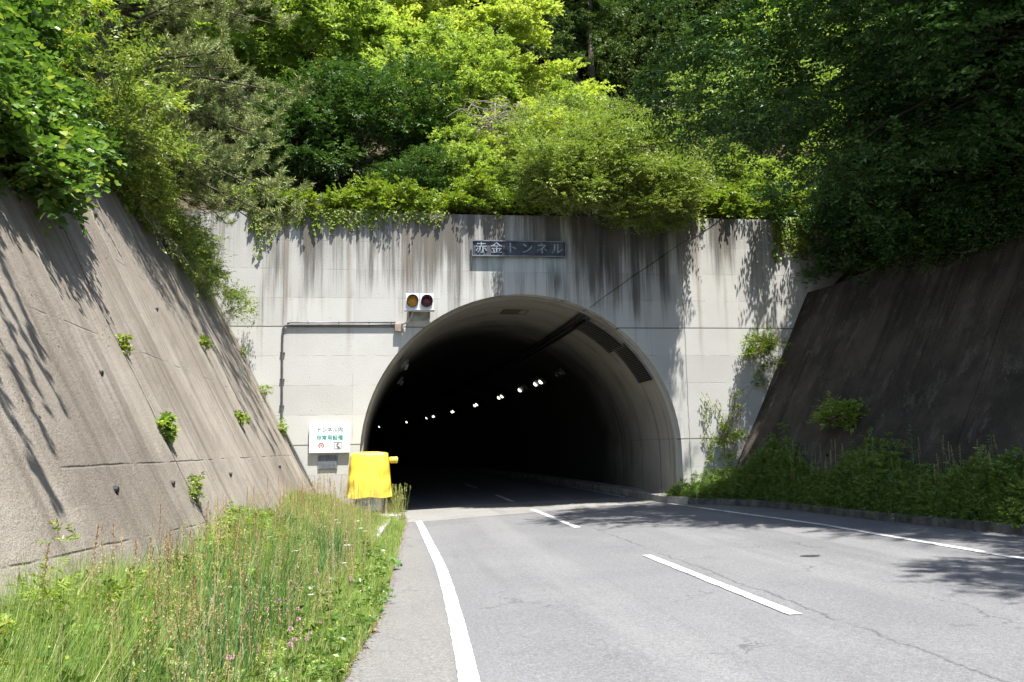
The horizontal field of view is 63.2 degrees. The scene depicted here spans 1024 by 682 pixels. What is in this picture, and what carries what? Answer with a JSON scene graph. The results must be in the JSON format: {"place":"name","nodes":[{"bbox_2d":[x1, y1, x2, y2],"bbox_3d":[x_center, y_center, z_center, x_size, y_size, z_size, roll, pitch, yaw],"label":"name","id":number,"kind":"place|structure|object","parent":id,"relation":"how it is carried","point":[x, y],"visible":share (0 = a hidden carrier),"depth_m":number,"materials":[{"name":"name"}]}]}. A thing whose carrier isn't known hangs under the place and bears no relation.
{"place":"outdoors","nodes":[
{"label":"outdoors","id":0,"kind":"place"},
{"bbox_2d":[343,512,401,681],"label":"verge","id":1,"kind":"structure","parent":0,"point":[349,671],"depth_m":7.78,"materials":[{"name":"grey concrete"}]},
{"bbox_2d":[0,157,312,616],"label":"retaining wall","id":2,"kind":"structure","parent":1,"relation":"on","point":[86,448],"depth_m":8.36,"materials":[{"name":"concrete"}]},
{"bbox_2d":[0,0,144,236],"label":"creeper","id":3,"kind":"object","parent":2,"relation":"attached to","point":[57,143],"visible":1,"depth_m":8.71,"materials":[{"name":"green plant"}]},
{"bbox_2d":[115,333,134,357],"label":"wall plant","id":4,"kind":"object","parent":2,"relation":"attached to","point":[125,345],"depth_m":9.46,"materials":[{"name":"green plant"}]},
{"bbox_2d":[96,142,204,263],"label":"creeper","id":5,"kind":"object","parent":2,"relation":"attached to","point":[124,182],"visible":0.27,"depth_m":15.05,"materials":[{"name":"green plant"}]},
{"bbox_2d":[155,411,180,445],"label":"wall plant","id":6,"kind":"object","parent":2,"relation":"attached to","point":[168,431],"depth_m":9.36,"materials":[{"name":"green plant"}]},
{"bbox_2d":[187,471,205,505],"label":"wall plant","id":7,"kind":"object","parent":2,"relation":"attached to","point":[196,492],"depth_m":9.29,"materials":[{"name":"green plant"}]},
{"bbox_2d":[199,334,213,354],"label":"wall plant","id":8,"kind":"object","parent":2,"relation":"attached to","point":[205,342],"depth_m":15.34,"materials":[{"name":"green plant"}]},
{"bbox_2d":[234,410,251,428],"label":"wall plant","id":9,"kind":"object","parent":2,"relation":"attached to","point":[241,417],"depth_m":15.24,"materials":[{"name":"green plant"}]},
{"bbox_2d":[277,417,288,437],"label":"wall plant","id":10,"kind":"object","parent":2,"relation":"attached to","point":[281,424],"depth_m":21.34,"materials":[{"name":"green plant"}]},
{"bbox_2d":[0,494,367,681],"bbox_3d":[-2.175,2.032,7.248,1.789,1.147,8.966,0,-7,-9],"label":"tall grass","id":11,"kind":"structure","parent":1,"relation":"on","point":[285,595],"depth_m":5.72,"materials":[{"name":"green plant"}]},
{"bbox_2d":[0,502,371,681],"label":"herbs","id":12,"kind":"object","parent":1,"relation":"on","point":[117,588],"visible":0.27,"depth_m":4.56,"materials":[{"name":"green plant"}]},
{"bbox_2d":[0,510,396,681],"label":"herbs","id":13,"kind":"object","parent":1,"relation":"on","point":[341,634],"visible":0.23,"depth_m":6.16,"materials":[{"name":"green plant"}]},
{"bbox_2d":[0,491,398,681],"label":"herbs","id":14,"kind":"object","parent":1,"relation":"on","point":[282,654],"visible":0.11,"depth_m":6.21,"materials":[{"name":"green plant"}]},
{"bbox_2d":[0,486,405,681],"bbox_3d":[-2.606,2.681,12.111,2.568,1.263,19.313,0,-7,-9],"label":"grass","id":15,"kind":"structure","parent":1,"relation":"on","point":[81,617],"depth_m":5.42,"materials":[{"name":"green plant"}]},
{"bbox_2d":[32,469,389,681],"bbox_3d":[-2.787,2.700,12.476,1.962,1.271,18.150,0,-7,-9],"label":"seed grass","id":16,"kind":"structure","parent":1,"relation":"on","point":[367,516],"depth_m":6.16,"materials":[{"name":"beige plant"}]},
{"bbox_2d":[346,452,397,513],"bbox_3d":[-3.556,3.592,21.149,1.302,1.554,1.029,0,-7,-9],"label":"covered machine","id":17,"kind":"object","parent":1,"relation":"on","point":[367,471],"visible":0.93,"depth_m":20.75,"materials":[{"name":"yellow plastic"}]},
{"bbox_2d":[384,483,410,518],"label":"grass tuft","id":18,"kind":"object","parent":1,"relation":"on","point":[396,510],"visible":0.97,"depth_m":20.51,"materials":[{"name":"green plant"}]},
{"bbox_2d":[380,497,654,522],"bbox_3d":[0.024,4.551,22.540,8.100,0.160,5.050,0,-7,-9],"label":"apron","id":19,"kind":"object","parent":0,"point":[422,514],"visible":0.87,"depth_m":22.94,"materials":[{"name":"concrete"}]},
{"bbox_2d":[86,25,1022,284],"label":"hillside","id":20,"kind":"structure","parent":0,"point":[342,177],"depth_m":30.45,"materials":[{"name":"green plant"}]},
{"bbox_2d":[4,0,147,72],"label":"shrub","id":21,"kind":"object","parent":20,"relation":"on","point":[53,7],"visible":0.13,"depth_m":12.31,"materials":[{"name":"green plant"}]},
{"bbox_2d":[54,0,163,106],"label":"broadleaf tree","id":22,"kind":"object","parent":20,"relation":"on","point":[94,18],"visible":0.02,"depth_m":23.55,"materials":[{"name":"green plant"}]},
{"bbox_2d":[43,0,192,128],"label":"sapling","id":23,"kind":"object","parent":20,"relation":"on","point":[96,5],"visible":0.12,"depth_m":13.51,"materials":[{"name":"green plant"}]},
{"bbox_2d":[61,17,206,220],"bbox_3d":[-6.689,-3.395,13.989,3.092,2.551,4.115,0,-7,-9],"label":"shrub","id":24,"kind":"object","parent":20,"relation":"on","point":[128,105],"visible":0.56,"depth_m":13.39,"materials":[{"name":"green plant"}]},
{"bbox_2d":[60,0,285,99],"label":"broadleaf tree","id":25,"kind":"object","parent":20,"relation":"on","point":[199,25],"visible":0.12,"depth_m":28.93,"materials":[{"name":"green plant"}]},
{"bbox_2d":[111,134,261,334],"bbox_3d":[-7.037,-1.928,17.877,2.797,3.235,8.438,0,-7,-9],"label":"shrub","id":26,"kind":"object","parent":20,"relation":"on","point":[206,271],"visible":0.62,"depth_m":17.54,"materials":[{"name":"green plant"}]},
{"bbox_2d":[55,0,324,237],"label":"pine tree","id":27,"kind":"object","parent":20,"relation":"on","point":[217,110],"visible":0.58,"depth_m":17.08,"materials":[{"name":"green plant"}]},
{"bbox_2d":[189,2,318,98],"bbox_3d":[-13.466,-13.552,36.023,9.199,8.776,10.583,4,-9,-33],"label":"broadleaf tree","id":28,"kind":"object","parent":20,"relation":"on","point":[265,34],"visible":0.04,"depth_m":34.24,"materials":[{"name":"green plant"}]},
{"bbox_2d":[221,77,375,194],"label":"shrub","id":29,"kind":"object","parent":20,"relation":"on","point":[301,168],"visible":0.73,"depth_m":25.43,"materials":[{"name":"green plant"}]},
{"bbox_2d":[186,0,429,110],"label":"broadleaf tree","id":30,"kind":"object","parent":20,"relation":"on","point":[316,26],"visible":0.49,"depth_m":30.64,"materials":[{"name":"green plant"}]},
{"bbox_2d":[227,51,485,188],"bbox_3d":[-5.477,-6.600,28.705,9.125,6.792,7.493,-5,-8,29],"label":"broadleaf tree","id":31,"kind":"object","parent":20,"relation":"on","point":[359,101],"visible":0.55,"depth_m":26.76,"materials":[{"name":"green plant"}]},
{"bbox_2d":[291,0,501,74],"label":"broadleaf tree","id":32,"kind":"object","parent":20,"relation":"on","point":[420,10],"visible":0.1,"depth_m":36.74,"materials":[{"name":"green plant"}]},
{"bbox_2d":[363,136,468,199],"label":"shrub","id":33,"kind":"object","parent":20,"relation":"on","point":[407,167],"visible":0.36,"depth_m":24.82,"materials":[{"name":"green plant"}]},
{"bbox_2d":[379,0,504,32],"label":"broadleaf tree","id":34,"kind":"object","parent":20,"relation":"on","point":[476,5],"visible":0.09,"depth_m":47.82,"materials":[{"name":"green plant"}]},
{"bbox_2d":[359,10,527,171],"bbox_3d":[-2.374,-8.592,30.087,5.805,6.602,6.513,-5,-8,25],"label":"broadleaf tree","id":35,"kind":"object","parent":20,"relation":"on","point":[436,36],"visible":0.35,"depth_m":29.32,"materials":[{"name":"green plant"}]},
{"bbox_2d":[356,0,566,144],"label":"broadleaf tree","id":36,"kind":"object","parent":20,"relation":"on","point":[520,25],"visible":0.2,"depth_m":32.58,"materials":[{"name":"green plant"}]},
{"bbox_2d":[418,114,525,198],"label":"shrub","id":37,"kind":"object","parent":20,"relation":"on","point":[481,150],"visible":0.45,"depth_m":25.64,"materials":[{"name":"green plant"}]},
{"bbox_2d":[447,95,532,193],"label":"dead branches","id":38,"kind":"object","parent":20,"relation":"on","point":[495,117],"visible":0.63,"depth_m":26.82,"materials":[{"name":"grey wood"}]},
{"bbox_2d":[461,92,568,184],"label":"broadleaf tree","id":39,"kind":"object","parent":20,"relation":"on","point":[539,123],"visible":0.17,"depth_m":27.02,"materials":[{"name":"green plant"}]},
{"bbox_2d":[492,0,585,85],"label":"broadleaf tree","id":40,"kind":"object","parent":20,"relation":"on","point":[560,48],"visible":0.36,"depth_m":43.95,"materials":[{"name":"green plant"}]},
{"bbox_2d":[498,0,586,66],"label":"cedar tree","id":41,"kind":"object","parent":20,"relation":"on","point":[578,37],"visible":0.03,"depth_m":46.89,"materials":[{"name":"green plant"}]},
{"bbox_2d":[518,57,623,123],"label":"broadleaf tree","id":42,"kind":"object","parent":20,"relation":"on","point":[594,87],"visible":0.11,"depth_m":33.72,"materials":[{"name":"green plant"}]},
{"bbox_2d":[543,2,609,95],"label":"cedar tree","id":43,"kind":"object","parent":20,"relation":"on","point":[603,34],"visible":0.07,"depth_m":50.66,"materials":[{"name":"green plant"}]},
{"bbox_2d":[518,79,651,157],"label":"broadleaf tree","id":44,"kind":"object","parent":20,"relation":"on","point":[555,85],"visible":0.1,"depth_m":30.21,"materials":[{"name":"green plant"}]},
{"bbox_2d":[541,0,645,99],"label":"cedar tree","id":45,"kind":"object","parent":20,"relation":"on","point":[594,18],"visible":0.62,"depth_m":44.67,"materials":[{"name":"green plant"}]},
{"bbox_2d":[502,127,720,241],"bbox_3d":[2.851,-4.251,23.187,6.440,2.834,3.222,0,-7,-9],"label":"shrub","id":46,"kind":"object","parent":20,"relation":"on","point":[547,175],"visible":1,"depth_m":22.53,"materials":[{"name":"green plant"}]},
{"bbox_2d":[486,87,736,242],"bbox_3d":[3.080,-4.744,24.485,8.284,6.326,5.185,-1,-7,-3],"label":"shrub","id":47,"kind":"object","parent":20,"relation":"on","point":[606,125],"visible":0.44,"depth_m":24.29,"materials":[{"name":"green plant"}]},
{"bbox_2d":[579,1,656,81],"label":"cedar tree","id":48,"kind":"object","parent":20,"relation":"on","point":[605,28],"visible":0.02,"depth_m":52.28,"materials":[{"name":"green plant"}]},
{"bbox_2d":[601,0,679,99],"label":"cedar tree","id":49,"kind":"object","parent":20,"relation":"on","point":[640,31],"visible":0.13,"depth_m":49.85,"materials":[{"name":"green plant"}]},
{"bbox_2d":[625,0,705,112],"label":"cedar tree","id":50,"kind":"object","parent":20,"relation":"on","point":[655,31],"visible":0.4,"depth_m":44.37,"materials":[{"name":"green plant"}]},
{"bbox_2d":[655,0,722,91],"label":"cedar tree","id":51,"kind":"object","parent":20,"relation":"on","point":[687,10],"visible":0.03,"depth_m":48.35,"materials":[{"name":"green plant"}]},
{"bbox_2d":[671,129,757,189],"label":"shrub","id":52,"kind":"object","parent":20,"relation":"on","point":[714,163],"visible":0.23,"depth_m":28.05,"materials":[{"name":"green plant"}]},
{"bbox_2d":[640,30,801,179],"bbox_3d":[8.491,-8.850,33.999,6.600,5.599,7.489,2,-8,-22],"label":"broadleaf tree","id":53,"kind":"object","parent":20,"relation":"on","point":[713,76],"visible":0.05,"depth_m":32.31,"materials":[{"name":"green plant"}]},
{"bbox_2d":[688,0,777,84],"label":"cedar tree","id":54,"kind":"object","parent":20,"relation":"on","point":[709,7],"visible":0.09,"depth_m":44.46,"materials":[{"name":"green plant"}]},
{"bbox_2d":[661,50,847,173],"bbox_3d":[8.998,-8.437,31.691,6.948,5.894,7.883,-3,-8,15],"label":"broadleaf tree","id":55,"kind":"object","parent":20,"relation":"on","point":[723,92],"visible":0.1,"depth_m":31.12,"materials":[{"name":"green plant"}]},
{"bbox_2d":[707,142,826,208],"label":"shrub","id":56,"kind":"object","parent":20,"relation":"on","point":[754,173],"visible":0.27,"depth_m":26.89,"materials":[{"name":"green plant"}]},
{"bbox_2d":[716,1,902,115],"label":"broadleaf tree","id":57,"kind":"object","parent":20,"relation":"on","point":[770,13],"visible":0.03,"depth_m":38.57,"materials":[{"name":"green plant"}]},
{"bbox_2d":[749,69,876,186],"bbox_3d":[11.714,-6.642,30.006,6.513,6.602,5.805,6,-10,-43],"label":"broadleaf tree","id":58,"kind":"object","parent":20,"relation":"on","point":[827,75],"visible":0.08,"depth_m":29.98,"materials":[{"name":"green plant"}]},
{"bbox_2d":[606,0,1023,261],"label":"overhanging tree","id":59,"kind":"object","parent":20,"relation":"on","point":[860,91],"visible":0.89,"depth_m":17.18,"materials":[{"name":"green plant"}]},
{"bbox_2d":[746,0,899,74],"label":"broadleaf tree","id":60,"kind":"object","parent":20,"relation":"on","point":[792,1],"visible":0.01,"depth_m":41.62,"materials":[{"name":"green plant"}]},
{"bbox_2d":[793,189,883,289],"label":"shrub","id":61,"kind":"object","parent":20,"relation":"on","point":[830,259],"visible":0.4,"depth_m":23.33,"materials":[{"name":"green plant"}]},
{"bbox_2d":[748,134,933,269],"bbox_3d":[10.358,-3.487,24.278,5.864,5.315,7.141,-5,-9,31],"label":"shrub","id":62,"kind":"object","parent":20,"relation":"on","point":[783,213],"visible":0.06,"depth_m":23.75,"materials":[{"name":"green plant"}]},
{"bbox_2d":[788,135,954,261],"bbox_3d":[10.406,-3.417,22.531,5.212,4.725,6.348,-1,-7,-3],"label":"shrub","id":63,"kind":"object","parent":20,"relation":"on","point":[821,216],"visible":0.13,"depth_m":22.47,"materials":[{"name":"green plant"}]},
{"bbox_2d":[804,115,943,260],"bbox_3d":[10.334,-4.010,22.570,4.483,4.652,5.144,-7,-9,37],"label":"overhanging tree","id":64,"kind":"object","parent":20,"relation":"on","point":[838,166],"visible":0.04,"depth_m":21.88,"materials":[{"name":"green plant"}]},
{"bbox_2d":[735,224,1023,481],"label":"retaining wall","id":65,"kind":"structure","parent":20,"relation":"on","point":[933,357],"depth_m":18.35,"materials":[{"name":"concrete"}]},
{"bbox_2d":[806,391,870,434],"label":"shrub","id":66,"kind":"object","parent":65,"relation":"attached to","point":[844,408],"visible":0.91,"depth_m":19.25,"materials":[{"name":"green plant"}]},
{"bbox_2d":[846,197,1023,286],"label":"shrub","id":67,"kind":"object","parent":65,"relation":"on","point":[905,249],"visible":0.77,"depth_m":19.04,"materials":[{"name":"green plant"}]},
{"bbox_2d":[825,2,994,133],"bbox_3d":[15.198,-8.645,25.809,11.814,11.272,12.003,0,-7,-9],"label":"overhanging tree","id":68,"kind":"object","parent":20,"relation":"on","point":[900,18],"depth_m":25.52,"materials":[{"name":"green plant"}]},
{"bbox_2d":[819,128,1019,251],"bbox_3d":[10.802,-3.474,20.898,5.951,4.429,4.887,-6,-9,36],"label":"shrub","id":69,"kind":"object","parent":20,"relation":"on","point":[909,204],"visible":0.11,"depth_m":20.18,"materials":[{"name":"green plant"}]},
{"bbox_2d":[851,3,1023,124],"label":"tree","id":70,"kind":"object","parent":20,"relation":"on","point":[987,55],"visible":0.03,"depth_m":20.05,"materials":[{"name":"green plant"}]},
{"bbox_2d":[866,80,1023,260],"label":"shrub","id":71,"kind":"object","parent":20,"relation":"on","point":[945,203],"visible":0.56,"depth_m":17.00,"materials":[{"name":"green plant"}]},
{"bbox_2d":[896,0,1023,143],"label":"tree","id":72,"kind":"object","parent":20,"relation":"on","point":[1009,81],"visible":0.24,"depth_m":18.10,"materials":[{"name":"green plant"}]},
{"bbox_2d":[975,75,1023,152],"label":"shrub","id":73,"kind":"object","parent":20,"relation":"on","point":[1001,92],"visible":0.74,"depth_m":15.31,"materials":[{"name":"green plant"}]},
{"bbox_2d":[457,466,667,494],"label":"footway","id":74,"kind":"structure","parent":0,"point":[634,488],"depth_m":31.81,"materials":[{"name":"concrete"}]},
{"bbox_2d":[344,463,1023,681],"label":"road","id":75,"kind":"structure","parent":0,"point":[596,595],"depth_m":9.09,"materials":[{"name":"grey asphalt"}]},
{"bbox_2d":[346,518,408,676],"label":"leaf litter","id":76,"kind":"object","parent":75,"relation":"on","point":[383,607],"visible":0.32,"depth_m":8.49,"materials":[{"name":"brown plant"}]},
{"bbox_2d":[416,521,479,681],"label":"edge line","id":77,"kind":"object","parent":75,"relation":"on","point":[466,667],"visible":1,"depth_m":8.23,"materials":[{"name":"paint"}]},
{"bbox_2d":[446,466,649,499],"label":"kerb","id":78,"kind":"structure","parent":75,"relation":"on","point":[627,492],"depth_m":33.10,"materials":[{"name":"concrete"}]},
{"bbox_2d":[530,509,578,526],"bbox_3d":[0.939,4.137,19.547,0.153,0.001,5.300,0,-7,-9],"label":"lane marking","id":79,"kind":"object","parent":75,"relation":"on","point":[557,519],"visible":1,"depth_m":19.15,"materials":[{"name":"paint"}]},
{"bbox_2d":[648,493,688,503],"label":"kerb","id":80,"kind":"structure","parent":75,"relation":"on","point":[665,498],"depth_m":22.57,"materials":[{"name":"concrete"}]},
{"bbox_2d":[643,555,801,613],"bbox_3d":[2.370,2.915,10.235,0.151,0.001,4.600,0,-7,-9],"label":"lane marking","id":81,"kind":"object","parent":75,"relation":"on","point":[781,608],"visible":1,"depth_m":9.52,"materials":[{"name":"paint"}]},
{"bbox_2d":[668,503,1023,559],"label":"edge line","id":82,"kind":"object","parent":75,"relation":"on","point":[1005,555],"visible":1,"depth_m":13.71,"materials":[{"name":"paint"}]},
{"bbox_2d":[688,498,1023,535],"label":"kerb","id":83,"kind":"structure","parent":75,"relation":"on","point":[985,526],"depth_m":16.22,"materials":[{"name":"concrete"}]},
{"bbox_2d":[698,494,1023,523],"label":"verge","id":84,"kind":"structure","parent":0,"point":[872,509],"depth_m":17.00,"materials":[{"name":"soil"}]},
{"bbox_2d":[666,422,1023,527],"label":"weeds","id":85,"kind":"object","parent":84,"relation":"on","point":[997,494],"visible":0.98,"depth_m":16.78,"materials":[{"name":"green plant"}]},
{"bbox_2d":[686,434,1023,488],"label":"seed grass","id":86,"kind":"structure","parent":84,"relation":"on","point":[858,462],"depth_m":17.17,"materials":[{"name":"green plant"}]},
{"label":"ground","id":87,"kind":"structure","parent":0,"visible":0},
{"bbox_2d":[178,210,863,504],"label":"tunnel","id":88,"kind":"structure","parent":87,"relation":"on","point":[682,319],"depth_m":23.73,"materials":[{"name":"concrete"}]},
{"bbox_2d":[318,455,336,468],"bbox_3d":[-4.824,3.168,21.772,0.500,0.360,0.044,0,-7,-9],"label":"plaque","id":89,"kind":"object","parent":88,"relation":"attached to","point":[327,461],"visible":1,"depth_m":21.76,"materials":[{"name":"grey metal"}]},
{"bbox_2d":[309,424,349,452],"bbox_3d":[-4.780,2.558,21.821,1.050,0.750,0.125,0,-7,-9],"label":"sign board","id":90,"kind":"object","parent":88,"relation":"attached to","point":[329,438],"visible":1,"depth_m":21.78,"materials":[{"name":"white metal"}]},
{"bbox_2d":[279,321,402,491],"bbox_3d":[-4.495,1.772,21.985,3.210,4.669,0.082,0,-7,-9],"label":"conduit","id":91,"kind":"object","parent":88,"relation":"attached to","point":[282,379],"visible":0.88,"depth_m":22.03,"materials":[{"name":"grey metal"}]},
{"bbox_2d":[215,171,477,258],"bbox_3d":[-4.550,-3.417,23.424,7.365,2.715,2.379,0,-7,-9],"label":"vine","id":92,"kind":"object","parent":88,"relation":"on","point":[352,198],"visible":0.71,"depth_m":22.88,"materials":[{"name":"green plant"}]},
{"bbox_2d":[403,293,434,324],"bbox_3d":[-2.501,-0.863,22.318,0.834,0.780,0.727,0,-7,-9],"label":"signal light","id":93,"kind":"object","parent":88,"relation":"attached to","point":[414,311],"visible":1,"depth_m":22.20,"materials":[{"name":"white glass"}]},
{"bbox_2d":[444,166,549,218],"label":"vine","id":94,"kind":"object","parent":88,"relation":"on","point":[488,203],"visible":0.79,"depth_m":23.52,"materials":[{"name":"green plant"}]},
{"bbox_2d":[426,314,580,402],"bbox_3d":[-2.135,2.106,45.246,0.762,0.090,44.208,0,-7,-12],"label":"ceiling pipe","id":95,"kind":"object","parent":88,"relation":"attached to","point":[551,334],"visible":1,"depth_m":32.40,"materials":[{"name":"black metal"}]},
{"bbox_2d":[428,316,585,403],"bbox_3d":[-2.007,2.164,45.258,0.762,0.090,44.208,0,-7,-12],"label":"ceiling pipe","id":96,"kind":"object","parent":88,"relation":"attached to","point":[555,336],"visible":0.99,"depth_m":32.26,"materials":[{"name":"black metal"}]},
{"bbox_2d":[429,318,589,404],"bbox_3d":[-1.880,2.226,45.269,0.762,0.090,44.208,0,-7,-12],"label":"ceiling pipe","id":97,"kind":"object","parent":88,"relation":"attached to","point":[558,338],"visible":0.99,"depth_m":32.50,"materials":[{"name":"black metal"}]},
{"bbox_2d":[500,309,528,314],"bbox_3d":[0.078,-0.897,25.533,0.810,0.032,0.850,0,-7,-9],"label":"ceiling hatch","id":98,"kind":"object","parent":88,"relation":"attached to","point":[511,311],"visible":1,"depth_m":25.52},
{"bbox_2d":[471,240,565,256],"bbox_3d":[0.197,-2.572,23.254,2.670,0.454,0.115,0,-7,-9],"label":"name plate","id":99,"kind":"object","parent":88,"relation":"attached to","point":[501,248],"visible":1,"depth_m":23.22,"materials":[{"name":"metal"}]},
{"bbox_2d":[532,376,546,386],"bbox_3d":[1.143,1.773,35.651,0.400,0.220,1.600,43,-11,-1],"label":"tunnel lamp","id":100,"kind":"object","parent":88,"relation":"attached to","point":[539,381],"visible":1,"depth_m":35.38,"materials":[{"name":"white glass"}]},
{"bbox_2d":[572,317,624,353],"bbox_3d":[2.566,-0.142,24.832,1.172,0.879,1.690,0,-7,-9],"label":"louvre panel","id":101,"kind":"object","parent":88,"relation":"attached to","point":[605,339],"visible":0.94,"depth_m":24.77,"materials":[{"name":"metal"}]},
{"bbox_2d":[613,343,653,383],"bbox_3d":[3.541,0.663,24.427,0.840,1.085,1.370,0,-7,-9],"label":"louvre panel","id":102,"kind":"object","parent":88,"relation":"attached to","point":[633,362],"visible":1,"depth_m":24.35,"materials":[{"name":"metal"}]},
{"bbox_2d":[699,360,773,463],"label":"creeper","id":103,"kind":"object","parent":88,"relation":"attached to","point":[726,431],"visible":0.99,"depth_m":23.40,"materials":[{"name":"green plant"}]},
{"bbox_2d":[686,182,824,262],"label":"vine","id":104,"kind":"object","parent":88,"relation":"attached to","point":[731,200],"visible":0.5,"depth_m":24.60,"materials":[{"name":"green plant"}]},
{"bbox_2d":[737,324,792,372],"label":"shrub","id":105,"kind":"object","parent":88,"relation":"attached to","point":[765,347],"visible":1,"depth_m":23.51,"materials":[{"name":"green plant"}]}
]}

